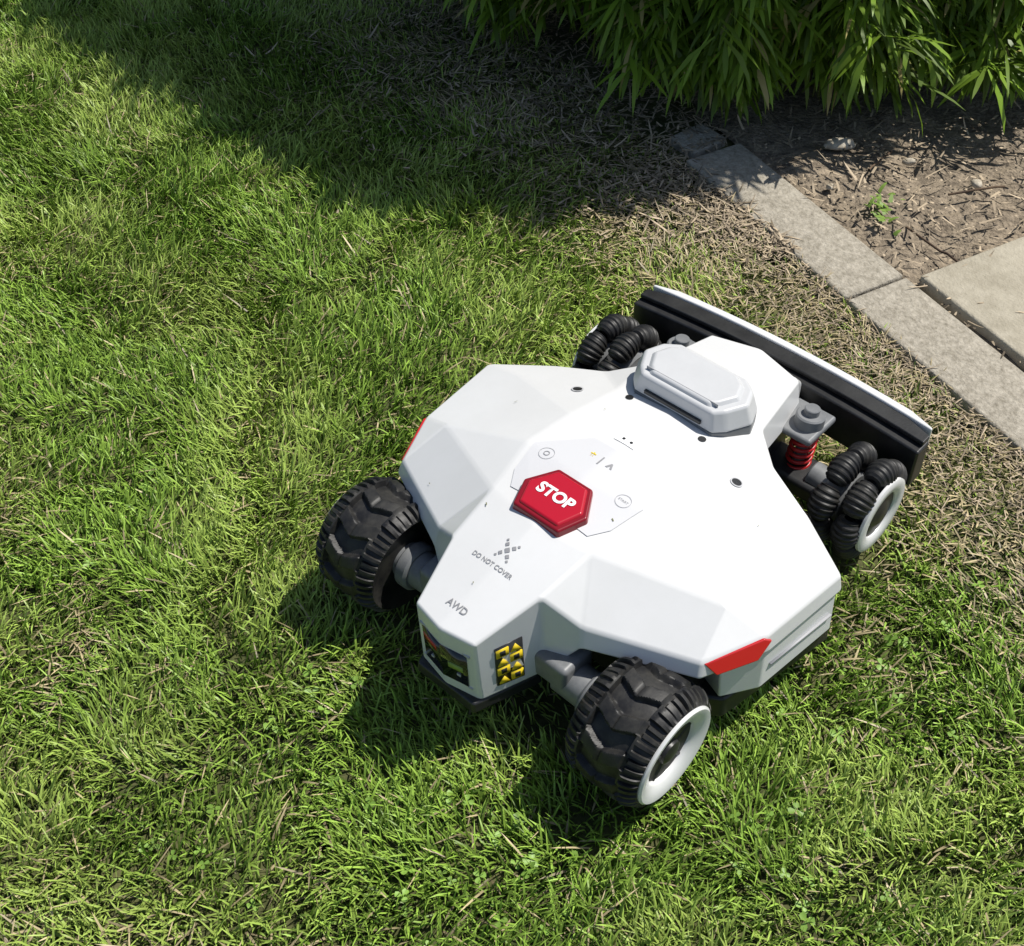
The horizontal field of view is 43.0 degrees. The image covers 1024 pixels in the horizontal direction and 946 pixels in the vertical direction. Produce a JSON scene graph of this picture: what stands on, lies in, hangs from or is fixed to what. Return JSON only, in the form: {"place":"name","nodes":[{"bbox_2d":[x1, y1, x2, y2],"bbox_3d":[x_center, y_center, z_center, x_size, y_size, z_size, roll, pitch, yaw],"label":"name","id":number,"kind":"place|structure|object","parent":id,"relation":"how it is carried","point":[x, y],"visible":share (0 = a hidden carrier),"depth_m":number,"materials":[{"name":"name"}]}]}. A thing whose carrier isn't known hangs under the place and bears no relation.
{"place":"outdoors","nodes":[
{"label":"outdoors","id":0,"kind":"place"},
{"bbox_2d":[0,0,1023,945],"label":"ground","id":1,"kind":"structure","parent":0,"point":[560,702],"depth_m":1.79,"materials":[{"name":"green plant"}]},
{"bbox_2d":[316,476,434,611],"bbox_3d":[-0.174,0.095,1.756,0.108,0.169,0.170,33,55,28],"label":"tyre","id":2,"kind":"object","parent":1,"relation":"on","point":[371,528],"visible":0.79,"depth_m":1.70,"materials":[{"name":"black rubber"}]},
{"bbox_2d":[80,248,984,945],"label":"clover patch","id":3,"kind":"object","parent":1,"relation":"on","point":[534,854],"visible":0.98,"depth_m":1.56,"materials":[{"name":"green plant"}]},
{"bbox_2d":[565,656,710,807],"bbox_3d":[0.150,0.304,1.549,0.108,0.169,0.170,33,55,28],"label":"tyre","id":4,"kind":"object","parent":1,"relation":"on","point":[629,714],"visible":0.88,"depth_m":1.49,"materials":[{"name":"black rubber"}]},
{"bbox_2d":[637,705,710,804],"bbox_3d":[0.186,0.328,1.526,0.018,0.137,0.137,33,55,28],"label":"rim","id":5,"kind":"object","parent":4,"relation":"attached to","point":[662,784],"visible":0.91,"depth_m":1.54,"materials":[{"name":"white plastic"}]},
{"bbox_2d":[652,764,662,780],"bbox_3d":[0.171,0.352,1.537,0.006,0.027,0.006,33,18,28],"label":"rim spoke","id":6,"kind":"object","parent":5,"relation":"attached to","point":[655,776],"visible":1,"depth_m":1.53,"materials":[{"name":"black plastic"}]},
{"bbox_2d":[659,739,679,764],"bbox_3d":[0.184,0.327,1.528,0.012,0.086,0.086,33,55,28],"label":"dark hub","id":7,"kind":"object","parent":5,"relation":"attached to","point":[669,752],"visible":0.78,"depth_m":1.52,"materials":[{"name":"black plastic"}]},
{"bbox_2d":[677,723,690,739],"bbox_3d":[0.202,0.305,1.537,0.006,0.006,0.027,33,72,28],"label":"rim spoke","id":8,"kind":"object","parent":5,"relation":"attached to","point":[683,732],"visible":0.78,"depth_m":1.53,"materials":[{"name":"black plastic"}]},
{"bbox_2d":[575,6,1023,371],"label":"soil bed","id":9,"kind":"object","parent":1,"relation":"on","point":[763,131],"visible":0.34,"depth_m":2.57,"materials":[{"name":"brown soil"}]},
{"bbox_2d":[125,0,1023,660],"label":"dry leaf litter","id":10,"kind":"object","parent":9,"relation":"on","point":[717,196],"visible":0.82,"depth_m":2.49,"materials":[{"name":"beige plant"}]},
{"bbox_2d":[413,0,1023,135],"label":"bamboo hedge","id":11,"kind":"object","parent":9,"relation":"on","point":[724,51],"visible":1,"depth_m":2.53,"materials":[{"name":"green plant"}]},
{"bbox_2d":[826,183,834,189],"bbox_3d":[0.612,-0.549,2.496,0.016,0.013,0.018,-16,48,-14],"label":"stone","id":12,"kind":"object","parent":9,"relation":"on","point":[829,187],"visible":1,"depth_m":2.49,"materials":[{"name":"beige stone"}]},
{"bbox_2d":[824,137,855,150],"bbox_3d":[0.653,-0.655,2.591,0.068,0.026,0.035,-1,46,0],"label":"stone","id":13,"kind":"object","parent":9,"relation":"on","point":[839,143],"visible":1,"depth_m":2.58,"materials":[{"name":"grey stone"}]},
{"bbox_2d":[868,150,892,170],"bbox_3d":[0.718,-0.610,2.538,0.010,0.010,0.090,33,55,29],"label":"twig","id":14,"kind":"object","parent":9,"relation":"on","point":[879,161],"visible":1,"depth_m":2.53,"materials":[{"name":"brown wood"}]},
{"bbox_2d":[865,182,904,236],"bbox_3d":[0.698,-0.486,2.414,0.077,0.036,0.151,-1,46,0],"label":"weed sprig","id":15,"kind":"object","parent":9,"relation":"on","point":[884,210],"visible":1,"depth_m":2.42,"materials":[{"name":"green plant"}]},
{"bbox_2d":[902,158,915,165],"bbox_3d":[0.779,-0.611,2.551,0.027,0.016,0.018,-1,46,0],"label":"stone","id":16,"kind":"object","parent":9,"relation":"on","point":[910,161],"visible":1,"depth_m":2.54,"materials":[{"name":"beige stone"}]},
{"bbox_2d":[906,226,958,261],"bbox_3d":[0.759,-0.414,2.350,0.007,0.010,0.127,-25,51,-21],"label":"twig","id":17,"kind":"object","parent":9,"relation":"on","point":[933,246],"visible":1,"depth_m":2.35,"materials":[{"name":"brown wood"}]},
{"bbox_2d":[948,185,1004,195],"bbox_3d":[0.883,-0.537,2.467,0.115,0.011,0.008,-9,47,-7],"label":"twig","id":18,"kind":"object","parent":9,"relation":"on","point":[971,190],"visible":1,"depth_m":2.47,"materials":[{"name":"brown wood"}]},
{"bbox_2d":[971,179,981,188],"bbox_3d":[0.891,-0.555,2.495,0.021,0.016,0.024,-1,46,0],"label":"stone","id":19,"kind":"object","parent":9,"relation":"on","point":[976,183],"visible":0.98,"depth_m":2.49,"materials":[{"name":"beige stone"}]},
{"bbox_2d":[670,123,1023,469],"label":"kerb","id":20,"kind":"structure","parent":1,"relation":"on","point":[985,378],"depth_m":2.26,"materials":[{"name":"concrete"}]},
{"bbox_2d":[918,236,1023,369],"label":"paving slab","id":21,"kind":"structure","parent":1,"relation":"on","point":[994,282],"depth_m":2.25,"materials":[{"name":"concrete"}]},
{"bbox_2d":[572,325,597,366],"bbox_3d":[0.132,-0.184,2.023,0.008,0.116,0.116,33,55,28],"label":"omni hub cap","id":22,"kind":"object","parent":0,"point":[575,358],"visible":0.13,"depth_m":1.98,"materials":[{"name":"white plastic"}]},
{"bbox_2d":[587,336,611,369],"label":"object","id":23,"kind":"object","parent":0,"point":[605,356],"visible":0.06,"depth_m":1.98,"materials":[{"name":"grey plastic"}]},
{"bbox_2d":[572,363,592,369],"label":"omni roller","id":24,"kind":"object","parent":23,"relation":"attached to","point":[580,366],"visible":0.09,"depth_m":1.97,"materials":[{"name":"black rubber"}]},
{"bbox_2d":[576,331,607,365],"bbox_3d":[0.120,-0.187,1.961,0.041,0.047,0.050,33,55,28],"label":"omni roller","id":25,"kind":"object","parent":23,"relation":"attached to","point":[591,350],"visible":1,"depth_m":1.95,"materials":[{"name":"black rubber"}]},
{"bbox_2d":[597,313,628,341],"bbox_3d":[0.155,-0.222,1.980,0.041,0.042,0.053,33,55,28],"label":"omni roller","id":26,"kind":"object","parent":23,"relation":"attached to","point":[611,327],"visible":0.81,"depth_m":1.96,"materials":[{"name":"black rubber"}]},
{"bbox_2d":[625,316,639,331],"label":"omni roller","id":27,"kind":"object","parent":23,"relation":"attached to","point":[633,322],"visible":0.12,"depth_m":2.00,"materials":[{"name":"black rubber"}]},
{"bbox_2d":[596,359,620,370],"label":"omni roller","id":28,"kind":"object","parent":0,"point":[606,365],"visible":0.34,"depth_m":1.93,"materials":[{"name":"black rubber"}]},
{"bbox_2d":[611,350,643,368],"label":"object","id":29,"kind":"object","parent":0,"point":[633,362],"visible":0.07,"depth_m":1.96,"materials":[{"name":"grey plastic"}]},
{"bbox_2d":[608,332,640,363],"bbox_3d":[0.167,-0.186,1.945,0.041,0.042,0.052,33,55,28],"label":"omni roller","id":30,"kind":"object","parent":29,"relation":"attached to","point":[624,347],"visible":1,"depth_m":1.93,"materials":[{"name":"black rubber"}]},
{"bbox_2d":[631,324,658,350],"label":"omni roller","id":31,"kind":"object","parent":29,"relation":"attached to","point":[648,335],"visible":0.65,"depth_m":1.96,"materials":[{"name":"black rubber"}]},
{"bbox_2d":[592,651,705,685],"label":"cutting deck","id":32,"kind":"structure","parent":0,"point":[604,660],"depth_m":1.65,"materials":[{"name":"black plastic"}]},
{"bbox_2d":[699,630,827,715],"bbox_3d":[0.281,0.201,1.687,0.200,0.036,0.303,33,55,28],"label":"deck guard","id":33,"kind":"object","parent":32,"relation":"on","point":[722,705],"visible":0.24,"depth_m":1.61,"materials":[{"name":"black plastic"}]},
{"bbox_2d":[768,432,785,455],"bbox_3d":[0.142,0.062,1.753,0.258,0.095,0.615,33,55,28],"label":"chassis","id":34,"kind":"object","parent":32,"relation":"on","point":[781,437],"depth_m":1.86,"materials":[{"name":"black plastic"}]},
{"bbox_2d":[398,336,840,698],"bbox_3d":[0.138,0.032,1.703,0.571,0.173,0.563,-4,46,-3],"label":"top shell","id":35,"kind":"object","parent":34,"relation":"on","point":[692,568],"visible":0.92,"depth_m":1.58,"materials":[{"name":"white plastic"}]},
{"bbox_2d":[400,417,426,460],"bbox_3d":[-0.128,-0.041,1.786,0.033,0.024,0.093,13,48,13],"label":"tail light","id":36,"kind":"object","parent":35,"relation":"attached to","point":[411,441],"visible":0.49,"depth_m":1.78,"materials":[{"name":"red"}]},
{"bbox_2d":[393,542,434,592],"bbox_3d":[-0.116,0.129,1.716,0.082,0.052,0.052,31,54,30],"label":"wheel motor","id":37,"kind":"object","parent":35,"relation":"attached to","point":[414,571],"visible":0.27,"depth_m":1.70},
{"bbox_2d":[394,541,436,589],"bbox_3d":[-0.127,0.123,1.724,0.021,0.066,0.066,31,54,30],"label":"motor collar","id":38,"kind":"object","parent":37,"relation":"attached to","point":[410,555],"visible":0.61,"depth_m":1.70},
{"bbox_2d":[420,555,437,588],"bbox_3d":[-0.083,0.134,1.682,0.055,0.043,0.057,33,55,28],"label":"suspension arm","id":39,"kind":"object","parent":35,"relation":"attached to","point":[427,569],"visible":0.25,"depth_m":1.67},
{"bbox_2d":[419,620,469,659],"bbox_3d":[-0.080,0.197,1.544,0.082,0.004,0.005,33,55,29],"label":"window frame top","id":40,"kind":"object","parent":35,"relation":"attached to","point":[464,655],"depth_m":1.53,"materials":[{"name":"grey plastic"}]},
{"bbox_2d":[422,625,442,672],"bbox_3d":[-0.095,0.213,1.575,0.007,0.062,0.038,-28,52,-24],"label":"charge window","id":41,"kind":"structure","parent":40,"relation":"attached to","point":[436,654],"depth_m":1.57,"materials":[{"name":"black plastic"}]},
{"bbox_2d":[423,631,436,649],"bbox_3d":[-0.098,0.201,1.564,0.026,0.010,0.010,33,55,28],"label":"window red print","id":42,"kind":"object","parent":41,"relation":"attached to","point":[430,641],"depth_m":1.56},
{"bbox_2d":[439,644,469,686],"bbox_3d":[-0.068,0.230,1.558,0.038,0.062,0.007,23,51,21],"label":"charge window","id":43,"kind":"structure","parent":40,"relation":"attached to","point":[453,657],"depth_m":1.55,"materials":[{"name":"black"}]},
{"bbox_2d":[448,661,462,672],"bbox_3d":[-0.067,0.231,1.556,0.020,0.010,0.008,33,55,28],"label":"window green led","id":44,"kind":"object","parent":43,"relation":"attached to","point":[455,667],"depth_m":1.55},
{"bbox_2d":[445,598,467,614],"bbox_3d":[-0.064,0.157,1.527,0.031,0.003,0.009,33,55,28],"label":"awd label","id":45,"kind":"object","parent":35,"relation":"attached to","point":[458,604],"visible":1,"depth_m":1.53,"materials":[{"name":"grey paint"}]},
{"bbox_2d":[418,654,541,712],"bbox_3d":[-0.052,0.241,1.631,0.160,0.018,0.092,33,55,28],"label":"tail lower guard","id":46,"kind":"object","parent":35,"relation":"attached to","point":[471,703],"visible":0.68,"depth_m":1.60,"materials":[{"name":"black plastic"}]},
{"bbox_2d":[472,550,511,579],"bbox_3d":[-0.023,0.109,1.548,0.062,0.003,0.006,33,55,28],"label":"do not cover label","id":47,"kind":"object","parent":35,"relation":"on","point":[492,563],"visible":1,"depth_m":1.55,"materials":[{"name":"grey paint"}]},
{"bbox_2d":[500,650,505,656],"bbox_3d":[-0.012,0.213,1.535,0.006,0.008,0.007,33,55,28],"label":"warning pictogram mark","id":48,"kind":"object","parent":35,"relation":"attached to","point":[502,653],"visible":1,"depth_m":1.53,"materials":[{"name":"black plastic"}]},
{"bbox_2d":[498,658,508,667],"bbox_3d":[-0.010,0.224,1.547,0.007,0.013,0.014,33,55,28],"label":"warning triangle","id":49,"kind":"object","parent":35,"relation":"attached to","point":[503,662],"visible":1,"depth_m":1.55,"materials":[{"name":"yellow"}]},
{"bbox_2d":[500,675,509,683],"bbox_3d":[-0.009,0.248,1.571,0.007,0.013,0.013,33,55,28],"label":"warning triangle","id":50,"kind":"object","parent":35,"relation":"attached to","point":[504,679],"visible":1,"depth_m":1.57,"materials":[{"name":"yellow plastic"}]},
{"bbox_2d":[494,636,524,685],"bbox_3d":[-0.004,0.227,1.556,0.039,0.072,0.008,-23,50,-20],"label":"warning label","id":51,"kind":"object","parent":35,"relation":"attached to","point":[518,641],"visible":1,"depth_m":1.55,"materials":[{"name":"black plastic"}]},
{"bbox_2d":[496,646,508,659],"bbox_3d":[-0.012,0.212,1.536,0.009,0.014,0.016,33,55,28],"label":"warning pictogram","id":52,"kind":"object","parent":51,"relation":"attached to","point":[501,650],"visible":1,"depth_m":1.53,"materials":[{"name":"yellow"}]},
{"bbox_2d":[497,664,510,676],"bbox_3d":[-0.010,0.236,1.560,0.009,0.014,0.015,33,55,28],"label":"warning pictogram","id":53,"kind":"object","parent":51,"relation":"attached to","point":[507,666],"visible":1,"depth_m":1.56,"materials":[{"name":"yellow"}]},
{"bbox_2d":[511,661,521,670],"bbox_3d":[0.006,0.231,1.564,0.007,0.013,0.014,33,55,28],"label":"warning triangle","id":54,"kind":"object","parent":51,"relation":"attached to","point":[517,665],"visible":1,"depth_m":1.56,"materials":[{"name":"yellow"}]},
{"bbox_2d":[510,643,520,652],"bbox_3d":[0.004,0.206,1.541,0.007,0.013,0.014,33,55,28],"label":"warning triangle","id":55,"kind":"object","parent":35,"relation":"attached to","point":[515,647],"visible":1,"depth_m":1.54,"materials":[{"name":"yellow"}]},
{"bbox_2d":[510,649,522,661],"bbox_3d":[0.004,0.218,1.553,0.009,0.014,0.016,33,55,28],"label":"warning pictogram","id":56,"kind":"object","parent":35,"relation":"attached to","point":[520,651],"visible":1,"depth_m":1.55,"materials":[{"name":"yellow"}]},
{"bbox_2d":[511,667,523,679],"bbox_3d":[0.006,0.242,1.577,0.010,0.014,0.015,32,55,28],"label":"warning pictogram","id":57,"kind":"object","parent":35,"relation":"attached to","point":[515,671],"visible":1,"depth_m":1.57,"materials":[{"name":"yellow plastic"}]},
{"bbox_2d":[512,470,592,537],"bbox_3d":[0.053,0.035,1.588,0.102,0.021,0.078,33,55,28],"label":"stop button rim","id":58,"kind":"object","parent":35,"relation":"on","point":[565,528],"visible":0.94,"depth_m":1.57,"materials":[{"name":"red plastic"}]},
{"bbox_2d":[519,472,587,525],"bbox_3d":[0.053,0.031,1.583,0.088,0.013,0.068,33,55,28],"label":"stop button face","id":59,"kind":"object","parent":58,"relation":"on","point":[541,504],"visible":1,"depth_m":1.58},
{"bbox_2d":[536,481,575,506],"bbox_3d":[0.053,0.027,1.580,0.055,0.002,0.018,33,55,28],"label":"stop label","id":60,"kind":"object","parent":58,"relation":"attached to","point":[556,494],"visible":1,"depth_m":1.58,"materials":[{"name":"white paint"}]},
{"bbox_2d":[535,649,591,689],"bbox_3d":[0.062,0.227,1.589,0.055,0.043,0.057,33,55,28],"label":"suspension arm","id":61,"kind":"object","parent":35,"relation":"attached to","point":[558,670],"visible":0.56,"depth_m":1.57},
{"bbox_2d":[550,664,600,706],"bbox_3d":[0.092,0.264,1.582,0.082,0.052,0.052,35,56,26],"label":"wheel motor","id":62,"kind":"object","parent":35,"relation":"attached to","point":[580,679],"visible":0.12,"depth_m":1.57,"materials":[{"name":"grey plastic"}]},
{"bbox_2d":[575,672,601,709],"bbox_3d":[0.103,0.272,1.577,0.021,0.066,0.066,35,56,26],"label":"motor collar","id":63,"kind":"object","parent":62,"relation":"attached to","point":[586,688],"visible":0.16,"depth_m":1.55,"materials":[{"name":"grey plastic"}]},
{"bbox_2d":[511,438,643,535],"bbox_3d":[0.088,0.007,1.614,0.176,0.011,0.130,33,55,28],"label":"control panel","id":64,"kind":"object","parent":35,"relation":"on","point":[575,459],"visible":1,"depth_m":1.62,"materials":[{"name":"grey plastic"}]},
{"bbox_2d":[615,434,638,449],"bbox_3d":[0.148,-0.041,1.659,0.032,0.003,0.016,33,55,28],"label":"sensor plate","id":65,"kind":"object","parent":35,"relation":"on","point":[627,440],"visible":1,"depth_m":1.66,"materials":[{"name":"white plastic"}]},
{"bbox_2d":[633,344,756,432],"bbox_3d":[0.242,-0.117,1.730,0.186,0.031,0.094,33,55,28],"label":"vision module body","id":66,"kind":"object","parent":35,"relation":"on","point":[741,413],"visible":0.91,"depth_m":1.70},
{"bbox_2d":[644,389,700,423],"bbox_3d":[0.211,-0.088,1.710,0.092,0.006,0.005,33,55,28],"label":"vision lens slot","id":67,"kind":"object","parent":66,"relation":"attached to","point":[673,406],"visible":1,"depth_m":1.71,"materials":[{"name":"black plastic"}]},
{"bbox_2d":[647,365,717,407],"bbox_3d":[0.223,-0.113,1.703,0.116,0.006,0.003,32,55,28],"label":"vision seam","id":68,"kind":"object","parent":66,"relation":"on","point":[651,368],"visible":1,"depth_m":1.70,"materials":[{"name":"grey plastic"}]},
{"bbox_2d":[649,347,743,406],"bbox_3d":[0.242,-0.128,1.718,0.146,0.008,0.073,33,55,28],"label":"vision module cap","id":69,"kind":"object","parent":66,"relation":"on","point":[711,381],"visible":1,"depth_m":1.71,"materials":[{"name":"white plastic"}]},
{"bbox_2d":[633,381,756,436],"bbox_3d":[0.243,-0.098,1.750,0.187,0.024,0.094,33,55,28],"label":"vision module base","id":70,"kind":"object","parent":35,"relation":"on","point":[746,430],"visible":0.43,"depth_m":1.70,"materials":[{"name":"grey plastic"}]},
{"bbox_2d":[698,436,705,441],"bbox_3d":[0.246,-0.044,1.682,0.011,0.002,0.011,33,55,28],"label":"screw recess","id":71,"kind":"object","parent":35,"relation":"on","point":[702,438],"visible":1,"depth_m":1.68,"materials":[{"name":"black plastic"}]},
{"bbox_2d":[730,477,742,486],"bbox_3d":[0.285,0.011,1.647,0.017,0.006,0.017,33,55,28],"label":"mount hole rim","id":72,"kind":"object","parent":35,"relation":"attached to","point":[734,484],"visible":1,"depth_m":1.65,"materials":[{"name":"white plastic"}]},
{"bbox_2d":[732,478,741,485],"bbox_3d":[0.285,0.012,1.647,0.013,0.005,0.013,33,55,28],"label":"mount hole","id":73,"kind":"object","parent":35,"relation":"in","point":[735,481],"visible":1,"depth_m":1.65,"materials":[{"name":"grey plastic"}]},
{"bbox_2d":[704,638,771,674],"bbox_3d":[0.263,0.212,1.536,0.093,0.024,0.033,-18,49,-16],"label":"tail light","id":74,"kind":"object","parent":35,"relation":"attached to","point":[747,654],"visible":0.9,"depth_m":1.53,"materials":[{"name":"red plastic"}]},
{"bbox_2d":[704,596,834,695],"bbox_3d":[0.320,0.188,1.622,0.100,0.075,0.233,33,55,28],"label":"side skirt","id":75,"kind":"object","parent":35,"relation":"attached to","point":[759,672],"visible":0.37,"depth_m":1.59,"materials":[{"name":"white plastic"}]},
{"bbox_2d":[769,613,831,664],"bbox_3d":[0.357,0.205,1.610,0.116,0.004,0.004,-33,54,-27],"label":"skirt groove","id":76,"kind":"object","parent":75,"relation":"attached to","point":[808,632],"visible":1,"depth_m":1.61,"materials":[{"name":"grey plastic"}]},
{"bbox_2d":[782,398,835,445],"bbox_3d":[0.407,-0.071,1.817,0.065,0.012,0.070,33,55,28],"label":"tower bracket","id":77,"kind":"object","parent":35,"relation":"attached to","point":[792,430],"visible":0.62,"depth_m":1.80,"materials":[{"name":"white plastic"}]},
{"bbox_2d":[794,405,825,432],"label":"shock tower","id":78,"kind":"structure","parent":77,"relation":"on","point":[803,422],"depth_m":1.79,"materials":[{"name":"grey plastic"}]},
{"bbox_2d":[804,403,820,417],"bbox_3d":[0.414,-0.085,1.794,0.022,0.012,0.022,33,50,28],"label":"shock cap","id":79,"kind":"object","parent":78,"relation":"on","point":[812,410],"visible":1,"depth_m":1.79,"materials":[{"name":"grey plastic"}]},
{"bbox_3d":[0.255,-0.170,1.914,0.065,0.012,0.070,33,55,28],"label":"tower bracket","id":80,"kind":"object","parent":35,"relation":"attached to","visible":0},
{"bbox_2d":[667,337,693,345],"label":"shock tower","id":81,"kind":"structure","parent":80,"relation":"on","point":[672,339],"depth_m":1.91,"materials":[{"name":"grey plastic"}]},
{"bbox_2d":[674,334,689,346],"bbox_3d":[0.248,-0.192,1.900,0.022,0.012,0.022,33,50,28],"label":"shock cap","id":82,"kind":"object","parent":81,"relation":"on","point":[682,339],"visible":0.82,"depth_m":1.89,"materials":[{"name":"grey plastic"}]},
{"bbox_2d":[633,298,928,484],"bbox_3d":[0.392,-0.137,1.944,0.500,0.068,0.054,33,55,28],"label":"bumper bar","id":83,"kind":"object","parent":34,"relation":"attached to","point":[852,424],"visible":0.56,"depth_m":1.87,"materials":[{"name":"black plastic"}]},
{"bbox_2d":[640,289,929,445],"bbox_3d":[0.396,-0.169,1.919,0.496,0.008,0.040,33,55,28],"label":"bumper top lip","id":84,"kind":"object","parent":83,"relation":"attached to","point":[898,421],"visible":0.98,"depth_m":1.91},
{"bbox_2d":[653,285,931,441],"bbox_3d":[0.410,-0.161,1.949,0.488,0.066,0.027,33,55,28],"label":"bumper cover","id":85,"kind":"object","parent":83,"relation":"attached to","point":[919,422],"visible":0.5,"depth_m":1.92,"materials":[{"name":"white plastic"}]},
{"bbox_2d":[770,442,817,501],"bbox_3d":[0.404,-0.002,1.855,0.110,0.030,0.060,33,55,28],"label":"front arm","id":86,"kind":"object","parent":34,"relation":"attached to","point":[796,483],"visible":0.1,"depth_m":1.83},
{"bbox_2d":[792,441,807,460],"bbox_3d":[0.409,-0.038,1.834,0.018,0.081,0.018,33,48,28],"label":"shock body","id":87,"kind":"object","parent":86,"relation":"on","point":[796,453],"visible":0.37,"depth_m":1.83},
{"bbox_2d":[785,437,818,469],"bbox_3d":[0.409,-0.037,1.835,0.039,0.068,0.048,33,55,28],"label":"coil spring","id":88,"kind":"object","parent":86,"relation":"on","point":[809,451],"visible":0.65,"depth_m":1.83,"materials":[{"name":"red metal"}]},
{"bbox_2d":[804,462,827,487],"bbox_3d":[0.440,0.013,1.823,0.050,0.040,0.040,36,56,23],"label":"knuckle","id":89,"kind":"object","parent":86,"relation":"attached to","point":[815,475],"visible":0.43,"depth_m":1.81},
{"bbox_2d":[826,471,863,520],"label":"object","id":90,"kind":"object","parent":89,"relation":"attached to","point":[843,491],"visible":0.16,"depth_m":1.78,"materials":[{"name":"grey plastic"}]},
{"bbox_2d":[807,513,831,540],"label":"omni roller","id":91,"kind":"object","parent":90,"relation":"attached to","point":[822,528],"visible":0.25,"depth_m":1.78,"materials":[{"name":"black rubber"}]},
{"bbox_2d":[807,482,839,520],"bbox_3d":[0.424,0.037,1.766,0.041,0.051,0.045,33,55,28],"label":"omni roller","id":92,"kind":"object","parent":90,"relation":"attached to","point":[823,502],"visible":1,"depth_m":1.75,"materials":[{"name":"black rubber"}]},
{"bbox_2d":[825,451,861,486],"bbox_3d":[0.449,-0.004,1.765,0.041,0.042,0.052,33,55,28],"label":"omni roller","id":93,"kind":"object","parent":90,"relation":"attached to","point":[843,469],"visible":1,"depth_m":1.75,"materials":[{"name":"black rubber"}]},
{"bbox_2d":[847,441,876,470],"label":"omni roller","id":94,"kind":"object","parent":90,"relation":"attached to","point":[866,452],"visible":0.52,"depth_m":1.78,"materials":[{"name":"black rubber"}]},
{"bbox_2d":[850,483,882,524],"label":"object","id":95,"kind":"object","parent":90,"relation":"attached to","point":[862,519],"visible":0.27,"depth_m":1.76,"materials":[{"name":"black plastic"}]},
{"bbox_2d":[830,514,860,549],"bbox_3d":[0.452,0.080,1.763,0.041,0.053,0.041,33,55,28],"label":"omni roller","id":96,"kind":"object","parent":95,"relation":"attached to","point":[844,530],"visible":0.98,"depth_m":1.75,"materials":[{"name":"black rubber"}]},
{"bbox_2d":[832,543,861,559],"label":"omni roller","id":97,"kind":"object","parent":95,"relation":"attached to","point":[852,553],"visible":0.35,"depth_m":1.79,"materials":[{"name":"black rubber"}]},
{"bbox_2d":[842,480,878,518],"bbox_3d":[0.465,0.037,1.740,0.041,0.047,0.050,33,55,28],"label":"omni roller","id":98,"kind":"object","parent":95,"relation":"attached to","point":[860,500],"visible":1,"depth_m":1.73,"materials":[{"name":"black rubber"}]},
{"bbox_2d":[855,477,904,551],"bbox_3d":[0.505,0.058,1.784,0.008,0.116,0.116,33,55,28],"label":"omni hub cap","id":99,"kind":"object","parent":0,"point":[897,489],"visible":0.99,"depth_m":1.78,"materials":[{"name":"white plastic"}]},
{"bbox_2d":[866,492,893,536],"bbox_3d":[0.506,0.058,1.784,0.005,0.072,0.072,33,55,28],"label":"dark omni hub","id":100,"kind":"object","parent":99,"relation":"attached to","point":[880,515],"visible":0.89,"depth_m":1.78,"materials":[{"name":"black plastic"}]},
{"bbox_2d":[864,458,898,490],"bbox_3d":[0.500,0.001,1.759,0.041,0.042,0.053,33,55,28],"label":"omni roller","id":101,"kind":"object","parent":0,"point":[882,473],"visible":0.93,"depth_m":1.74,"materials":[{"name":"black rubber"}]},
{"bbox_2d":[890,459,906,481],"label":"omni roller","id":102,"kind":"object","parent":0,"point":[902,470],"visible":0.28,"depth_m":1.78,"materials":[{"name":"black rubber"}]}
]}

